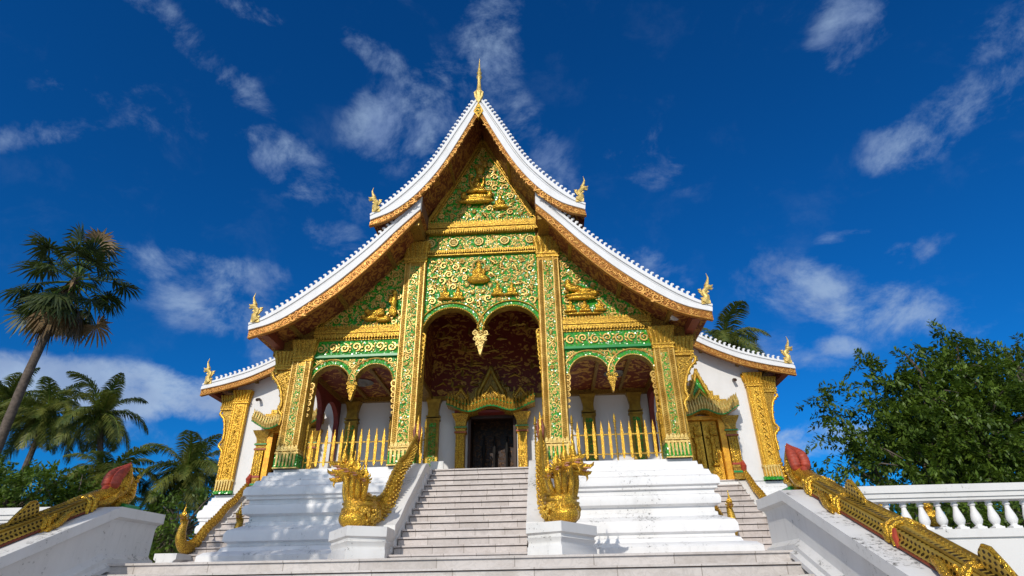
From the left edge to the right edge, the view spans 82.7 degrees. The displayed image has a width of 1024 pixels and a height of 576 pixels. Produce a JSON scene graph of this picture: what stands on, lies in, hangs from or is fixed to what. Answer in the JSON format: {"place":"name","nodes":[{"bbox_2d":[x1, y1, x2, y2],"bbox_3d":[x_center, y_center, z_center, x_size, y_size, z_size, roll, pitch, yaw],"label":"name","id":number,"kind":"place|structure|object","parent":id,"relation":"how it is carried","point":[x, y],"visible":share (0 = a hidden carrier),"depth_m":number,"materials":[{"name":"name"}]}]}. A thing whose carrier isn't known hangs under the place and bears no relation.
{"place":"outdoors","nodes":[
{"label":"outdoors","id":0,"kind":"place"},
{"bbox_2d":[416,420,426,463],"bbox_3d":[-2.430,4.135,15.581,0.290,1.270,0.090,-2,-28,3],"label":"railing","id":1,"kind":"object","parent":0,"point":[420,447],"visible":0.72,"depth_m":15.50,"materials":[{"name":"gold metal"}]},
{"bbox_2d":[0,0,1023,540],"label":"sky","id":2,"kind":"structure","parent":0,"point":[850,173],"materials":[{"name":"blue"}]},
{"bbox_3d":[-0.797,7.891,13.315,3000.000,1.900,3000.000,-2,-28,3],"label":"ground","id":3,"kind":"structure","parent":0,"visible":0},
{"bbox_2d":[0,367,43,437],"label":"coconut palm","id":4,"kind":"object","parent":3,"relation":"on","point":[6,393],"visible":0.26,"depth_m":33.99,"materials":[{"name":"green plant"}]},
{"bbox_2d":[0,376,95,507],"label":"coconut palm","id":5,"kind":"object","parent":3,"relation":"on","point":[39,418],"visible":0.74,"depth_m":30.76,"materials":[{"name":"green plant"}]},
{"bbox_2d":[0,453,102,507],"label":"broadleaf tree","id":6,"kind":"object","parent":3,"relation":"on","point":[18,483],"visible":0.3,"depth_m":23.50,"materials":[{"name":"green plant"}]},
{"bbox_2d":[0,222,142,452],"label":"fan palm","id":7,"kind":"object","parent":3,"relation":"on","point":[48,313],"visible":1,"depth_m":29.64,"materials":[{"name":"green plant"}]},
{"bbox_2d":[49,371,148,460],"bbox_3d":[-21.477,9.489,28.761,4.370,10.625,4.790,-2,-28,3],"label":"coconut palm","id":8,"kind":"object","parent":3,"relation":"on","point":[101,426],"visible":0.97,"depth_m":29.81,"materials":[{"name":"green plant"}]},
{"bbox_2d":[42,445,160,505],"bbox_3d":[-18.439,10.333,25.848,4.528,6.264,4.198,-2,-28,3],"label":"coconut palm","id":9,"kind":"object","parent":3,"relation":"on","point":[101,468],"visible":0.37,"depth_m":26.42,"materials":[{"name":"green plant"}]},
{"bbox_2d":[149,541,168,561],"bbox_3d":[-15.918,11.644,24.101,6.380,4.202,10.171,18,-33,-31],"label":"shrub","id":10,"kind":"object","parent":3,"relation":"on","point":[159,550],"visible":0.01,"depth_m":21.50,"materials":[{"name":"green plant"}]},
{"bbox_2d":[135,494,198,518],"bbox_3d":[-19.120,13.606,31.021,4.308,5.465,3.673,-2,-28,3],"label":"coconut palm","id":11,"kind":"object","parent":3,"relation":"on","point":[140,499],"depth_m":31.76,"materials":[{"name":"green plant"}]},
{"bbox_2d":[139,486,214,562],"bbox_3d":[-14.507,10.660,24.142,5.616,4.662,6.579,10,-30,-19],"label":"shrub","id":12,"kind":"object","parent":3,"relation":"on","point":[165,534],"visible":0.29,"depth_m":23.60,"materials":[{"name":"green plant"}]},
{"bbox_2d":[134,430,222,520],"bbox_3d":[-15.917,10.628,27.596,4.542,7.429,4.670,13,-31,-24],"label":"coconut palm","id":13,"kind":"object","parent":3,"relation":"on","point":[191,460],"visible":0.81,"depth_m":27.91,"materials":[{"name":"green plant"}]},
{"bbox_2d":[103,553,795,574],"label":"terrace","id":14,"kind":"structure","parent":3,"relation":"on","point":[501,562],"depth_m":9.26,"materials":[{"name":"concrete"}]},
{"bbox_2d":[0,507,49,524],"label":"balustrade","id":15,"kind":"object","parent":14,"relation":"on","point":[7,515],"visible":0.01,"depth_m":10.75,"materials":[{"name":"white paint"}]},
{"bbox_2d":[107,550,792,565],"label":"terrace paving","id":16,"kind":"structure","parent":14,"relation":"on","point":[468,557],"depth_m":9.27,"materials":[{"name":"stone"}]},
{"bbox_2d":[153,496,249,562],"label":"staircase","id":17,"kind":"structure","parent":16,"relation":"on","point":[212,541],"depth_m":15.58,"materials":[{"name":"concrete"}]},
{"bbox_2d":[175,474,251,553],"bbox_3d":[-8.438,6.317,16.663,0.283,2.554,3.444,-2,-28,3],"label":"naga statue","id":18,"kind":"object","parent":17,"relation":"on","point":[183,545],"visible":0.99,"depth_m":15.67,"materials":[{"name":"gold metal"}]},
{"bbox_2d":[234,503,243,527],"bbox_3d":[-6.961,6.253,16.590,0.283,2.554,3.444,-2,-28,3],"label":"naga statue","id":19,"kind":"object","parent":17,"relation":"on","point":[239,519],"visible":0.04,"depth_m":15.00,"materials":[{"name":"gold metal"}]},
{"bbox_2d":[328,460,596,558],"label":"staircase","id":20,"kind":"structure","parent":16,"relation":"on","point":[466,512],"depth_m":12.09,"materials":[{"name":"stone"}]},
{"bbox_2d":[327,416,420,526],"bbox_3d":[-2.715,3.910,13.148,1.079,3.176,3.925,-11,-30,18],"label":"naga statue","id":21,"kind":"object","parent":20,"relation":"on","point":[361,506],"visible":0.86,"depth_m":11.49,"materials":[{"name":"gold metal"}]},
{"bbox_2d":[535,412,593,522],"bbox_3d":[0.748,3.762,12.977,1.079,3.176,3.925,6,-29,-12],"label":"naga statue","id":22,"kind":"object","parent":20,"relation":"on","point":[558,500],"visible":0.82,"depth_m":11.24,"materials":[{"name":"gold metal"}]},
{"bbox_2d":[714,479,771,550],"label":"staircase","id":23,"kind":"structure","parent":16,"relation":"on","point":[751,519],"depth_m":15.80,"materials":[{"name":"stone"}]},
{"bbox_2d":[714,490,737,535],"bbox_3d":[5.496,5.720,15.976,0.283,2.554,3.444,-2,-28,3],"label":"naga statue","id":24,"kind":"object","parent":23,"relation":"on","point":[729,508],"visible":0.19,"depth_m":14.40,"materials":[{"name":"gold metal"}]},
{"bbox_2d":[740,460,766,498],"bbox_3d":[6.973,5.656,15.904,0.283,2.554,3.444,-2,-28,3],"label":"naga statue","id":25,"kind":"object","parent":23,"relation":"on","point":[757,490],"visible":0.39,"depth_m":16.94,"materials":[{"name":"gold metal"}]},
{"bbox_2d":[918,503,940,528],"bbox_3d":[7.831,4.408,10.800,0.431,0.970,0.417,-2,-28,3],"label":"gilded bud","id":26,"kind":"object","parent":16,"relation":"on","point":[929,510],"visible":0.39,"depth_m":10.78,"materials":[{"name":"gold metal"}]},
{"bbox_2d":[194,58,796,561],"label":"temple","id":27,"kind":"structure","parent":14,"relation":"on","point":[482,298],"depth_m":17.53,"materials":[{"name":"white paint"}]},
{"bbox_2d":[249,405,324,486],"bbox_3d":[-7.386,4.989,19.410,2.261,3.529,1.447,-2,-28,3],"label":"side doorway","id":28,"kind":"structure","parent":27,"relation":"in","point":[264,452],"depth_m":19.02,"materials":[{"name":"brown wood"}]},
{"bbox_2d":[301,421,391,468],"bbox_3d":[-4.446,4.221,15.680,2.370,1.270,0.090,-2,-28,3],"label":"railing","id":29,"kind":"object","parent":27,"relation":"on","point":[341,442],"visible":0.85,"depth_m":15.65,"materials":[{"name":"gold metal"}]},
{"bbox_2d":[430,461,443,468],"bbox_3d":[-2.041,4.875,15.906,0.360,0.238,0.160,-2,-28,3],"label":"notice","id":30,"kind":"object","parent":27,"relation":"on","point":[436,464],"visible":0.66,"depth_m":15.85,"materials":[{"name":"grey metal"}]},
{"bbox_2d":[446,365,534,468],"bbox_3d":[-0.641,4.636,19.317,2.896,3.869,1.887,-2,-28,3],"label":"doorway","id":31,"kind":"structure","parent":27,"relation":"in","point":[491,412],"depth_m":19.08,"materials":[{"name":"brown wood"}]},
{"bbox_2d":[533,416,543,459],"bbox_3d":[0.723,3.999,15.425,0.290,1.270,0.090,-2,-28,3],"label":"railing","id":32,"kind":"object","parent":27,"relation":"on","point":[535,432],"visible":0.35,"depth_m":15.50,"materials":[{"name":"gold metal"}]},
{"bbox_2d":[570,412,663,459],"bbox_3d":[2.739,3.913,15.326,2.370,1.270,0.090,-2,-28,3],"label":"railing","id":33,"kind":"object","parent":27,"relation":"on","point":[622,434],"visible":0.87,"depth_m":15.28,"materials":[{"name":"gold metal"}]},
{"bbox_2d":[669,315,678,321],"bbox_3d":[4.553,0.833,16.373,0.288,0.306,0.429,-2,-28,3],"label":"horn loudspeaker","id":34,"kind":"object","parent":27,"relation":"attached to","point":[672,317],"visible":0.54,"depth_m":16.21,"materials":[{"name":"grey metal"}]},
{"bbox_2d":[686,368,745,479],"bbox_3d":[6.086,4.412,18.746,2.261,3.529,1.447,-2,-28,3],"label":"side doorway","id":35,"kind":"structure","parent":27,"relation":"in","point":[714,436],"depth_m":18.33,"materials":[{"name":"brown wood"}]},
{"bbox_2d":[844,482,1023,575],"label":"balustrade","id":36,"kind":"object","parent":14,"relation":"on","point":[1007,544],"visible":0.53,"depth_m":9.88,"materials":[{"name":"white paint"}]},
{"bbox_2d":[701,300,770,356],"bbox_3d":[12.781,8.042,32.692,5.735,15.856,6.175,-2,-28,3],"label":"coconut palm","id":37,"kind":"object","parent":3,"relation":"on","point":[726,334],"visible":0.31,"depth_m":34.30,"materials":[{"name":"green plant"}]},
{"bbox_2d":[795,318,1023,515],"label":"broadleaf tree","id":38,"kind":"object","parent":3,"relation":"on","point":[937,433],"visible":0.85,"depth_m":22.48,"materials":[{"name":"green plant"}]},
{"bbox_2d":[810,461,1023,527],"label":"shrub","id":39,"kind":"object","parent":3,"relation":"on","point":[986,480],"visible":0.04,"depth_m":20.27,"materials":[{"name":"green plant"}]},
{"bbox_2d":[889,481,1023,528],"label":"hedge","id":40,"kind":"object","parent":3,"relation":"on","point":[948,512],"visible":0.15,"depth_m":15.26,"materials":[{"name":"green plant"}]},
{"bbox_2d":[967,332,1023,512],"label":"broadleaf tree","id":41,"kind":"object","parent":3,"relation":"on","point":[1019,357],"visible":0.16,"depth_m":24.49,"materials":[{"name":"green plant"}]},
{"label":"forecourt paving","id":42,"kind":"structure","parent":0,"visible":0},
{"bbox_2d":[0,490,939,575],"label":"staircase","id":43,"kind":"structure","parent":42,"relation":"on","point":[815,535],"depth_m":8.76,"materials":[{"name":"concrete"}]},
{"bbox_2d":[0,462,140,546],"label":"naga statue","id":44,"kind":"object","parent":43,"relation":"on","point":[119,485],"visible":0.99,"depth_m":9.40,"materials":[{"name":"gold metal"}]},
{"bbox_2d":[777,443,1017,575],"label":"naga statue","id":45,"kind":"object","parent":43,"relation":"on","point":[938,553],"visible":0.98,"depth_m":6.99,"materials":[{"name":"gold metal"}]}
]}

